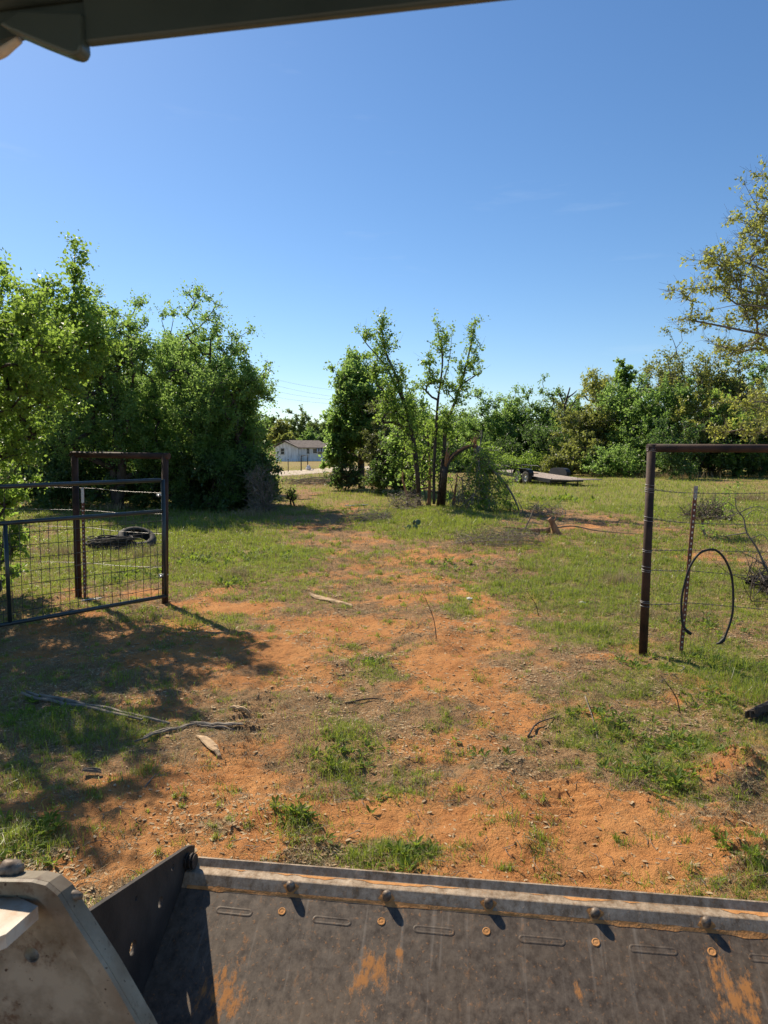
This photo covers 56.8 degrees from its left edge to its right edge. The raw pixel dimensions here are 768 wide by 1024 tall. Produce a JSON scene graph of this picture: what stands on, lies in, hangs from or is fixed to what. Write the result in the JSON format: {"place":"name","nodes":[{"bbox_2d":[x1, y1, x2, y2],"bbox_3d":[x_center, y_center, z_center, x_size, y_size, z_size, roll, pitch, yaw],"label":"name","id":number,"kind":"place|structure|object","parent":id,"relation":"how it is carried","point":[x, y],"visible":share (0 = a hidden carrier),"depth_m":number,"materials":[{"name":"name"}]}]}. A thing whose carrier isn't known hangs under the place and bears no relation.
{"place":"outdoors","nodes":[
{"label":"outdoors","id":0,"kind":"place"},
{"bbox_2d":[270,466,413,475],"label":"dirt road","id":1,"kind":"structure","parent":0,"point":[294,472],"depth_m":57.17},
{"bbox_2d":[0,451,767,950],"bbox_3d":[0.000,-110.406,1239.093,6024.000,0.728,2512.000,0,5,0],"label":"ground","id":2,"kind":"structure","parent":0,"point":[460,675],"depth_m":5.18,"materials":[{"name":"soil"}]},
{"bbox_2d":[0,469,35,592],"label":"leafy bush","id":3,"kind":"object","parent":2,"relation":"on","point":[7,500],"visible":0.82,"depth_m":9.76,"materials":[{"name":"green plant"}]},
{"bbox_2d":[0,444,97,509],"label":"shrub","id":4,"kind":"object","parent":2,"relation":"on","point":[61,472],"visible":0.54,"depth_m":22.80,"materials":[{"name":"green plant"}]},
{"bbox_2d":[0,271,134,503],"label":"oak tree","id":5,"kind":"object","parent":2,"relation":"on","point":[41,421],"visible":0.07,"depth_m":23.86,"materials":[{"name":"green plant"}]},
{"bbox_2d":[0,221,139,493],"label":"oak tree","id":6,"kind":"object","parent":2,"relation":"on","point":[23,377],"visible":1,"depth_m":9.31,"materials":[{"name":"green plant"}]},
{"bbox_2d":[0,451,170,603],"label":"wire fence","id":7,"kind":"object","parent":2,"relation":"on","point":[163,457],"visible":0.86,"depth_m":9.36,"materials":[{"name":"brown metal"}]},
{"bbox_2d":[0,478,168,626],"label":"pipe gate","id":8,"kind":"structure","parent":7,"relation":"attached to","point":[5,524],"depth_m":8.14,"materials":[{"name":"metal"}]},
{"bbox_2d":[40,332,135,468],"bbox_3d":[-12.780,-4.558,31.691,6.310,7.537,5.673,0,5,0],"label":"oak tree","id":9,"kind":"object","parent":2,"relation":"on","point":[98,419],"visible":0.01,"depth_m":30.47,"materials":[{"name":"green plant"}]},
{"bbox_2d":[82,767,101,773],"bbox_3d":[-1.778,1.573,4.323,0.108,0.046,0.024,-2,5,-18],"label":"wood splinter","id":10,"kind":"object","parent":2,"relation":"on","point":[91,769],"visible":1,"depth_m":4.32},
{"bbox_2d":[21,690,169,723],"bbox_3d":[-2.224,1.487,5.414,1.411,0.072,0.075,2,6,22],"label":"wood splinter","id":11,"kind":"object","parent":2,"relation":"on","point":[71,702],"visible":0.96,"depth_m":5.42,"materials":[{"name":"wood"}]},
{"bbox_2d":[80,529,141,549],"bbox_3d":[-5.505,0.595,14.248,1.281,0.512,0.897,0,5,0],"label":"tyre","id":12,"kind":"object","parent":2,"relation":"on","point":[114,541],"visible":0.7,"depth_m":13.96,"materials":[{"name":"rubber"}]},
{"bbox_2d":[64,459,160,507],"bbox_3d":[-9.012,-1.130,23.894,3.348,2.106,3.020,-2,5,-19],"label":"shrub","id":13,"kind":"object","parent":2,"relation":"on","point":[99,495],"visible":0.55,"depth_m":23.30,"materials":[{"name":"green plant"}]},
{"bbox_2d":[42,279,183,508],"bbox_3d":[-8.703,-3.719,22.782,4.607,7.408,4.694,0,5,0],"label":"oak tree","id":14,"kind":"object","parent":2,"relation":"on","point":[129,408],"visible":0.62,"depth_m":22.03,"materials":[{"name":"green plant"}]},
{"bbox_2d":[117,526,155,546],"bbox_3d":[-5.057,0.568,14.516,0.764,0.500,0.756,0,5,0],"label":"old tyre","id":15,"kind":"object","parent":2,"relation":"on","point":[129,530],"visible":0.53,"depth_m":14.65,"materials":[{"name":"rubber"}]},
{"bbox_2d":[122,337,204,471],"bbox_3d":[-10.436,-4.474,32.825,6.186,7.137,5.353,0,5,0],"label":"oak tree","id":16,"kind":"object","parent":2,"relation":"on","point":[146,377],"depth_m":32.18,"materials":[{"name":"green plant"}]},
{"bbox_2d":[135,723,196,741],"bbox_3d":[-1.506,1.536,4.985,0.041,0.059,0.536,5,7,42],"label":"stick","id":17,"kind":"object","parent":2,"relation":"on","point":[148,735],"visible":0.98,"depth_m":4.95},
{"bbox_2d":[128,440,205,508],"bbox_3d":[-6.985,-1.184,23.360,2.847,2.396,2.770,-2,5,-19],"label":"shrub","id":18,"kind":"object","parent":2,"relation":"on","point":[137,499],"visible":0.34,"depth_m":22.97,"materials":[{"name":"green plant"}]},
{"bbox_2d":[131,299,221,498],"bbox_3d":[-8.028,-4.175,26.719,3.993,7.537,4.270,0,5,0],"label":"oak tree","id":19,"kind":"object","parent":2,"relation":"on","point":[164,314],"visible":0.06,"depth_m":25.99,"materials":[{"name":"green plant"}]},
{"bbox_2d":[195,735,220,756],"bbox_3d":[-1.168,1.549,4.746,0.066,0.039,0.383,-4,6,-36],"label":"wood splinter","id":20,"kind":"object","parent":2,"relation":"on","point":[209,743],"visible":1,"depth_m":4.72,"materials":[{"name":"wood"}]},
{"bbox_2d":[135,276,281,507],"bbox_3d":[-5.690,-3.799,23.129,4.734,7.502,5.173,0,5,0],"label":"oak tree","id":21,"kind":"object","parent":2,"relation":"on","point":[201,419],"visible":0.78,"depth_m":22.45,"materials":[{"name":"green plant"}]},
{"bbox_2d":[168,445,259,513],"bbox_3d":[-5.459,-1.061,22.883,2.964,2.177,2.901,2,6,25],"label":"shrub","id":22,"kind":"object","parent":2,"relation":"on","point":[206,485],"visible":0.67,"depth_m":22.11,"materials":[{"name":"green plant"}]},
{"bbox_2d":[190,721,242,731],"bbox_3d":[-1.211,1.545,5.116,0.396,0.059,0.058,1,5,7],"label":"wood splinter","id":23,"kind":"object","parent":2,"relation":"on","point":[208,724],"visible":0.98,"depth_m":5.11,"materials":[{"name":"wood"}]},
{"bbox_2d":[190,357,284,505],"bbox_3d":[-5.167,-2.797,24.342,3.421,5.213,2.938,0,5,0],"label":"oak tree","id":24,"kind":"object","parent":2,"relation":"on","point":[252,406],"visible":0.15,"depth_m":23.93,"materials":[{"name":"green plant"}]},
{"bbox_2d":[229,705,251,713],"bbox_3d":[-1.105,1.498,5.412,0.263,0.062,0.039,4,7,39],"label":"wood splinter","id":25,"kind":"object","parent":2,"relation":"on","point":[244,709],"visible":0.99,"depth_m":5.39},
{"bbox_2d":[221,445,285,509],"bbox_3d":[-4.213,-1.079,22.738,1.892,2.154,1.978,2,6,24],"label":"shrub","id":26,"kind":"object","parent":2,"relation":"on","point":[251,455],"visible":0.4,"depth_m":22.54,"materials":[{"name":"green plant"}]},
{"bbox_2d":[241,374,279,457],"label":"oak tree","id":27,"kind":"object","parent":2,"relation":"on","point":[272,419],"depth_m":31.92,"materials":[{"name":"green plant"}]},
{"bbox_2d":[239,458,285,512],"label":"twiggy bush","id":28,"kind":"object","parent":2,"relation":"on","point":[257,487],"visible":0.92,"depth_m":21.48,"materials":[{"name":"grey plant"}]},
{"bbox_2d":[257,412,275,451],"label":"tree","id":29,"kind":"object","parent":2,"relation":"on","point":[265,422],"visible":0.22,"depth_m":153.25,"materials":[{"name":"green plant"}]},
{"bbox_2d":[267,418,292,443],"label":"tree","id":30,"kind":"object","parent":2,"relation":"on","point":[280,426],"visible":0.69,"depth_m":138.27,"materials":[{"name":"green plant"}]},
{"bbox_2d":[273,432,297,443],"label":"tree","id":31,"kind":"object","parent":2,"relation":"on","point":[286,437],"visible":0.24,"depth_m":130.36,"materials":[{"name":"green plant"}]},
{"bbox_2d":[283,483,297,505],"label":"sapling","id":32,"kind":"object","parent":2,"relation":"on","point":[292,495],"visible":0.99,"depth_m":24.00,"materials":[{"name":"green plant"}]},
{"bbox_2d":[272,440,325,461],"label":"house","id":33,"kind":"structure","parent":2,"relation":"on","point":[292,450],"depth_m":126.33,"materials":[{"name":"grey"}]},
{"bbox_2d":[282,404,316,437],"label":"tree","id":34,"kind":"object","parent":2,"relation":"on","point":[300,428],"visible":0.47,"depth_m":148.26,"materials":[{"name":"green plant"}]},
{"bbox_2d":[69,425,543,454],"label":"distant woods","id":35,"kind":"object","parent":2,"relation":"on","point":[303,430],"depth_m":215.44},
{"bbox_2d":[295,425,324,442],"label":"tree","id":36,"kind":"object","parent":2,"relation":"on","point":[315,436],"visible":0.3,"depth_m":135.94,"materials":[{"name":"green plant"}]},
{"bbox_2d":[305,418,328,440],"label":"tree","id":37,"kind":"object","parent":2,"relation":"on","point":[315,427],"visible":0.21,"depth_m":143.54,"materials":[{"name":"green plant"}]},
{"bbox_2d":[282,473,355,484],"bbox_3d":[-3.433,-1.906,38.485,4.311,0.913,3.618,0,5,0],"label":"fence","id":38,"kind":"object","parent":2,"relation":"on","point":[308,481],"visible":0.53,"depth_m":37.62,"materials":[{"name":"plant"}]},
{"bbox_2d":[309,593,352,605],"bbox_3d":[-0.712,1.150,9.357,0.825,0.061,0.125,4,7,40],"label":"wood splinter","id":39,"kind":"object","parent":2,"relation":"on","point":[322,597],"visible":0.93,"depth_m":9.38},
{"bbox_2d":[318,402,359,488],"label":"elm tree","id":40,"kind":"object","parent":2,"relation":"on","point":[337,452],"visible":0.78,"depth_m":33.46,"materials":[{"name":"green plant"}]},
{"bbox_2d":[319,457,364,490],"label":"shrub","id":41,"kind":"object","parent":2,"relation":"on","point":[351,475],"visible":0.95,"depth_m":32.76,"materials":[{"name":"green plant"}]},
{"bbox_2d":[323,342,397,488],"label":"elm tree","id":42,"kind":"object","parent":2,"relation":"on","point":[354,389],"visible":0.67,"depth_m":33.21,"materials":[{"name":"green plant"}]},
{"bbox_2d":[345,698,384,703],"bbox_3d":[-0.150,1.499,5.644,0.322,0.042,0.016,-1,5,-7],"label":"stick","id":43,"kind":"object","parent":2,"relation":"on","point":[363,699],"visible":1,"depth_m":5.63,"materials":[{"name":"wood"}]},
{"bbox_2d":[343,500,403,524],"bbox_3d":[-0.378,-0.049,19.675,1.836,0.636,3.066,-1,5,-14],"label":"brush pile","id":44,"kind":"object","parent":2,"relation":"on","point":[384,516],"visible":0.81,"depth_m":19.34,"materials":[{"name":"brown plant"}]},
{"bbox_2d":[354,382,410,493],"bbox_3d":[0.097,-3.216,30.712,2.777,4.991,2.838,2,5,17],"label":"cedar bush","id":45,"kind":"object","parent":2,"relation":"on","point":[372,452],"visible":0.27,"depth_m":30.49,"materials":[{"name":"green plant"}]},
{"bbox_2d":[0,0,767,1023],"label":"skid steer loader","id":46,"kind":"object","parent":2,"relation":"on","point":[214,940],"visible":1,"depth_m":2.21,"materials":[{"name":"metal"}]},
{"bbox_2d":[0,466,767,906],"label":"grass","id":47,"kind":"structure","parent":2,"relation":"on","point":[436,524],"depth_m":8.73,"materials":[{"name":"plant"}]},
{"bbox_2d":[0,492,767,872],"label":"weeds","id":48,"kind":"object","parent":2,"relation":"on","point":[50,816],"visible":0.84,"depth_m":4.78,"materials":[{"name":"green plant"}]},
{"bbox_2d":[8,621,767,880],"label":"soil crumbs","id":49,"kind":"object","parent":2,"relation":"on","point":[752,764],"visible":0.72,"depth_m":4.26,"materials":[{"name":"soil"}]},
{"bbox_2d":[358,429,422,496],"bbox_3d":[0.451,-2.105,29.947,2.337,2.996,2.693,2,6,23],"label":"shrub","id":50,"kind":"object","parent":2,"relation":"on","point":[379,467],"visible":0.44,"depth_m":29.57,"materials":[{"name":"green plant"}]},
{"bbox_2d":[351,307,433,504],"bbox_3d":[0.301,-3.298,22.904,2.701,6.505,1.660,0,5,0],"label":"broken tree","id":51,"kind":"object","parent":2,"relation":"on","point":[391,410],"visible":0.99,"depth_m":22.65,"materials":[{"name":"green plant"}]},
{"bbox_2d":[373,483,426,510],"bbox_3d":[0.475,-0.528,22.697,1.962,0.949,3.183,0,5,0],"label":"brush pile","id":52,"kind":"object","parent":2,"relation":"on","point":[406,504],"visible":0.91,"depth_m":22.38,"materials":[{"name":"brown plant"}]},
{"bbox_2d":[401,472,409,503],"bbox_3d":[0.751,-0.721,23.522,0.368,1.262,0.143,0,5,0],"label":"torn stump","id":53,"kind":"object","parent":2,"relation":"on","point":[405,490],"visible":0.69,"depth_m":23.48,"materials":[{"name":"red wood"}]},
{"bbox_2d":[404,519,420,528],"bbox_3d":[0.694,0.310,17.294,0.410,0.267,0.160,0,5,0],"label":"prickly pear","id":54,"kind":"object","parent":2,"relation":"on","point":[417,521],"visible":0.79,"depth_m":17.27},
{"bbox_2d":[378,375,452,496],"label":"elm tree","id":55,"kind":"object","parent":2,"relation":"on","point":[393,444],"visible":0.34,"depth_m":28.28,"materials":[{"name":"green plant"}]},
{"bbox_2d":[385,413,460,501],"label":"sapling","id":56,"kind":"object","parent":2,"relation":"on","point":[426,456],"visible":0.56,"depth_m":23.75,"materials":[{"name":"green plant"}]},
{"bbox_2d":[427,457,430,505],"bbox_3d":[1.494,-1.007,23.496,0.146,1.796,0.143,0,5,0],"label":"torn stump","id":57,"kind":"object","parent":2,"relation":"on","point":[429,495],"visible":0.79,"depth_m":23.48,"materials":[{"name":"brown wood"}]},
{"bbox_2d":[405,398,466,454],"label":"tree","id":58,"kind":"object","parent":2,"relation":"on","point":[441,430],"visible":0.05,"depth_m":61.40,"materials":[{"name":"green plant"}]},
{"bbox_2d":[423,459,474,472],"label":"shrub","id":59,"kind":"object","parent":2,"relation":"on","point":[458,464],"visible":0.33,"depth_m":56.85,"materials":[{"name":"green plant"}]},
{"bbox_2d":[415,308,490,506],"bbox_3d":[2.118,-3.271,22.758,2.353,6.438,1.524,2,6,25],"label":"broken tree","id":60,"kind":"object","parent":2,"relation":"on","point":[445,425],"visible":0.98,"depth_m":22.67,"materials":[{"name":"green plant"}]},
{"bbox_2d":[440,433,478,505],"bbox_3d":[2.409,-1.296,23.415,1.186,2.586,1.839,0,5,0],"label":"broken limb","id":61,"kind":"object","parent":60,"relation":"attached to","point":[449,458],"visible":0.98,"depth_m":22.57,"materials":[{"name":"brown plant"}]},
{"bbox_2d":[476,430,519,509],"bbox_3d":[3.549,-1.074,22.152,1.593,2.974,0.617,2,6,24],"label":"hanging branch","id":62,"kind":"object","parent":60,"relation":"attached to","point":[507,486],"visible":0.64,"depth_m":22.26,"materials":[{"name":"brown plant"}]},
{"bbox_2d":[446,409,477,456],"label":"tree","id":63,"kind":"object","parent":2,"relation":"on","point":[463,444],"visible":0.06,"depth_m":72.25,"materials":[{"name":"green plant"}]},
{"bbox_2d":[445,462,493,507],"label":"bush","id":64,"kind":"object","parent":2,"relation":"on","point":[460,500],"visible":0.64,"depth_m":22.65,"materials":[{"name":"green plant"}]},
{"bbox_2d":[456,439,501,471],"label":"shrub","id":65,"kind":"object","parent":2,"relation":"on","point":[484,444],"visible":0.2,"depth_m":57.25,"materials":[{"name":"green plant"}]},
{"bbox_2d":[455,439,521,512],"bbox_3d":[3.368,-1.094,22.047,2.101,2.331,2.847,0,5,0],"label":"fallen crown","id":66,"kind":"object","parent":2,"relation":"on","point":[485,470],"visible":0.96,"depth_m":22.20,"materials":[{"name":"green plant"}]},
{"bbox_2d":[454,384,536,458],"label":"tree","id":67,"kind":"object","parent":2,"relation":"on","point":[490,427],"visible":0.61,"depth_m":64.58,"materials":[{"name":"green plant"}]},
{"bbox_2d":[450,512,546,550],"bbox_3d":[2.485,0.329,14.848,2.625,0.702,3.382,0,5,0],"label":"brush pile","id":68,"kind":"object","parent":2,"relation":"on","point":[506,535],"visible":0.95,"depth_m":14.67,"materials":[{"name":"brown plant"}]},
{"bbox_2d":[478,432,523,469],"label":"shrub","id":69,"kind":"object","parent":2,"relation":"on","point":[516,448],"visible":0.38,"depth_m":60.29,"materials":[{"name":"green plant"}]},
{"bbox_2d":[492,384,544,453],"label":"tree","id":70,"kind":"object","parent":2,"relation":"on","point":[517,410],"visible":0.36,"depth_m":65.64,"materials":[{"name":"green plant"}]},
{"bbox_2d":[494,448,546,471],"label":"shrub","id":71,"kind":"object","parent":2,"relation":"on","point":[526,461],"visible":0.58,"depth_m":56.78,"materials":[{"name":"green plant"}]},
{"bbox_2d":[515,492,567,517],"bbox_3d":[4.711,-0.275,20.945,1.645,0.833,2.762,1,5,14],"label":"brush pile","id":72,"kind":"object","parent":2,"relation":"on","point":[549,512],"visible":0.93,"depth_m":20.85,"materials":[{"name":"brown plant"}]},
{"bbox_2d":[527,715,559,736],"bbox_3d":[1.135,1.539,5.124,0.064,0.035,0.452,5,7,42],"label":"stick","id":73,"kind":"object","parent":2,"relation":"on","point":[530,732],"visible":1,"depth_m":5.11,"materials":[{"name":"wood"}]},
{"bbox_2d":[517,416,571,471],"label":"shrub","id":74,"kind":"object","parent":2,"relation":"on","point":[545,432],"visible":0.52,"depth_m":57.65,"materials":[{"name":"green plant"}]},
{"bbox_2d":[495,463,601,484],"bbox_3d":[8.372,-2.200,40.186,2.822,1.096,8.133,-3,6,-26],"label":"flatbed trailer","id":75,"kind":"object","parent":2,"relation":"on","point":[528,475],"visible":0.81,"depth_m":38.77,"materials":[{"name":"black paint"}]},
{"bbox_2d":[516,373,581,456],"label":"tree","id":76,"kind":"object","parent":2,"relation":"on","point":[544,414],"visible":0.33,"depth_m":64.75,"materials":[{"name":"green plant"}]},
{"bbox_2d":[537,448,579,475],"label":"shrub","id":77,"kind":"object","parent":2,"relation":"on","point":[558,460],"visible":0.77,"depth_m":50.56,"materials":[{"name":"green plant"}]},
{"bbox_2d":[542,386,592,455],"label":"tree","id":78,"kind":"object","parent":2,"relation":"on","point":[572,409],"visible":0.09,"depth_m":61.52,"materials":[{"name":"green plant"}]},
{"bbox_2d":[559,387,576,438],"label":"dead tree","id":79,"kind":"object","parent":2,"relation":"on","point":[565,403],"visible":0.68,"depth_m":59.34,"materials":[{"name":"brown plant"}]},
{"bbox_2d":[504,501,641,534],"bbox_3d":[4.291,0.169,16.013,3.103,0.812,0.187,1,5,10],"label":"fallen branch","id":80,"kind":"object","parent":2,"relation":"on","point":[554,528],"visible":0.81,"depth_m":16.06,"materials":[{"name":"red wood"}]},
{"bbox_2d":[558,429,606,475],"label":"shrub","id":81,"kind":"object","parent":2,"relation":"on","point":[573,453],"visible":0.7,"depth_m":50.49,"materials":[{"name":"green plant"}]},
{"bbox_2d":[547,397,619,473],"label":"tree","id":82,"kind":"object","parent":2,"relation":"on","point":[589,421],"visible":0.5,"depth_m":53.94,"materials":[{"name":"green plant"}]},
{"bbox_2d":[576,365,620,446],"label":"tree","id":83,"kind":"object","parent":2,"relation":"on","point":[593,386],"visible":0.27,"depth_m":58.61,"materials":[{"name":"green plant"}]},
{"bbox_2d":[575,442,645,476],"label":"shrub","id":84,"kind":"object","parent":2,"relation":"on","point":[615,463],"visible":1,"depth_m":48.19,"materials":[{"name":"green plant"}]},
{"bbox_2d":[608,357,638,459],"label":"tree","id":85,"kind":"object","parent":2,"relation":"on","point":[627,378],"visible":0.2,"depth_m":55.14,"materials":[{"name":"green plant"}]},
{"bbox_2d":[594,368,664,472],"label":"tree","id":86,"kind":"object","parent":2,"relation":"on","point":[622,405],"visible":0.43,"depth_m":52.90,"materials":[{"name":"green plant"}]},
{"bbox_2d":[614,435,656,475],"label":"shrub","id":87,"kind":"object","parent":2,"relation":"on","point":[636,445],"visible":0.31,"depth_m":49.63,"materials":[{"name":"green plant"}]},
{"bbox_2d":[618,370,705,473],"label":"tree","id":88,"kind":"object","parent":2,"relation":"on","point":[653,409],"visible":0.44,"depth_m":49.75,"materials":[{"name":"green plant"}]},
{"bbox_2d":[660,670,679,712],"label":"bare twig","id":89,"kind":"object","parent":2,"relation":"on","point":[672,691],"visible":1,"depth_m":5.42,"materials":[{"name":"wood"}]},
{"bbox_2d":[638,416,705,479],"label":"shrub","id":90,"kind":"object","parent":2,"relation":"on","point":[689,469],"visible":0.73,"depth_m":44.89,"materials":[{"name":"green plant"}]},
{"bbox_2d":[636,321,732,470],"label":"tree","id":91,"kind":"object","parent":2,"relation":"on","point":[703,375],"visible":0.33,"depth_m":55.70,"materials":[{"name":"green plant"}]},
{"bbox_2d":[664,377,740,475],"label":"tree","id":92,"kind":"object","parent":2,"relation":"on","point":[684,409],"visible":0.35,"depth_m":48.04,"materials":[{"name":"green plant"}]},
{"bbox_2d":[639,444,767,656],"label":"wire fence","id":93,"kind":"object","parent":2,"relation":"on","point":[651,451],"visible":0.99,"depth_m":6.81,"materials":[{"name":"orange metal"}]},
{"bbox_2d":[680,548,733,644],"bbox_3d":[3.111,0.816,6.827,0.519,0.941,0.041,0,5,0],"label":"rubber hose","id":94,"kind":"object","parent":93,"relation":"hanging from","point":[721,640],"visible":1,"depth_m":6.82,"materials":[{"name":"rubber"}]},
{"bbox_2d":[663,437,746,476],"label":"shrub","id":95,"kind":"object","parent":2,"relation":"on","point":[707,459],"visible":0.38,"depth_m":46.90,"materials":[{"name":"green plant"}]},
{"bbox_2d":[677,487,741,534],"bbox_3d":[7.056,0.039,15.597,1.554,1.141,1.279,-4,7,-39],"label":"brush pile","id":96,"kind":"object","parent":2,"relation":"on","point":[703,514],"visible":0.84,"depth_m":15.36,"materials":[{"name":"brown plant"}]},
{"bbox_2d":[660,154,767,443],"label":"post oak","id":97,"kind":"object","parent":2,"relation":"on","point":[757,305],"visible":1,"depth_m":12.69,"materials":[{"name":"green plant"}]},
{"bbox_2d":[689,373,767,477],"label":"tree","id":98,"kind":"object","parent":2,"relation":"on","point":[731,436],"visible":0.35,"depth_m":46.70,"materials":[{"name":"green plant"}]},
{"bbox_2d":[692,340,764,471],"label":"tree","id":99,"kind":"object","parent":2,"relation":"on","point":[733,386],"visible":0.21,"depth_m":54.09,"materials":[{"name":"green plant"}]},
{"bbox_2d":[699,480,767,572],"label":"thorny sapling","id":100,"kind":"object","parent":2,"relation":"on","point":[756,547],"visible":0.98,"depth_m":10.48,"materials":[{"name":"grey plant"}]},
{"bbox_2d":[710,543,767,601],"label":"brush pile","id":101,"kind":"object","parent":2,"relation":"on","point":[751,581],"visible":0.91,"depth_m":9.79,"materials":[{"name":"brown plant"}]},
{"bbox_2d":[716,350,767,419],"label":"tree","id":102,"kind":"object","parent":2,"relation":"on","point":[761,368],"visible":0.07,"depth_m":54.14,"materials":[{"name":"green plant"}]},
{"bbox_2d":[720,434,767,477],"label":"shrub","id":103,"kind":"object","parent":2,"relation":"on","point":[762,470],"visible":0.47,"depth_m":46.16,"materials":[{"name":"green plant"}]},
{"bbox_2d":[744,700,767,718],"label":"wood splinter","id":104,"kind":"object","parent":2,"relation":"on","point":[758,710],"visible":1,"depth_m":5.25,"materials":[{"name":"grey plant"}]},
{"bbox_2d":[750,372,767,473],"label":"tree","id":105,"kind":"object","parent":2,"relation":"on","point":[760,406],"visible":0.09,"depth_m":47.83,"materials":[{"name":"green plant"}]},
{"bbox_2d":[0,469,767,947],"bbox_3d":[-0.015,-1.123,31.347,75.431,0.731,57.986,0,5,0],"label":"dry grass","id":106,"kind":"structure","parent":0,"point":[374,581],"depth_m":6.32,"materials":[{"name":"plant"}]},
{"bbox_2d":[0,0,767,427],"label":"sky","id":107,"kind":"structure","parent":0,"point":[543,169],"materials":[{"name":"blue"}]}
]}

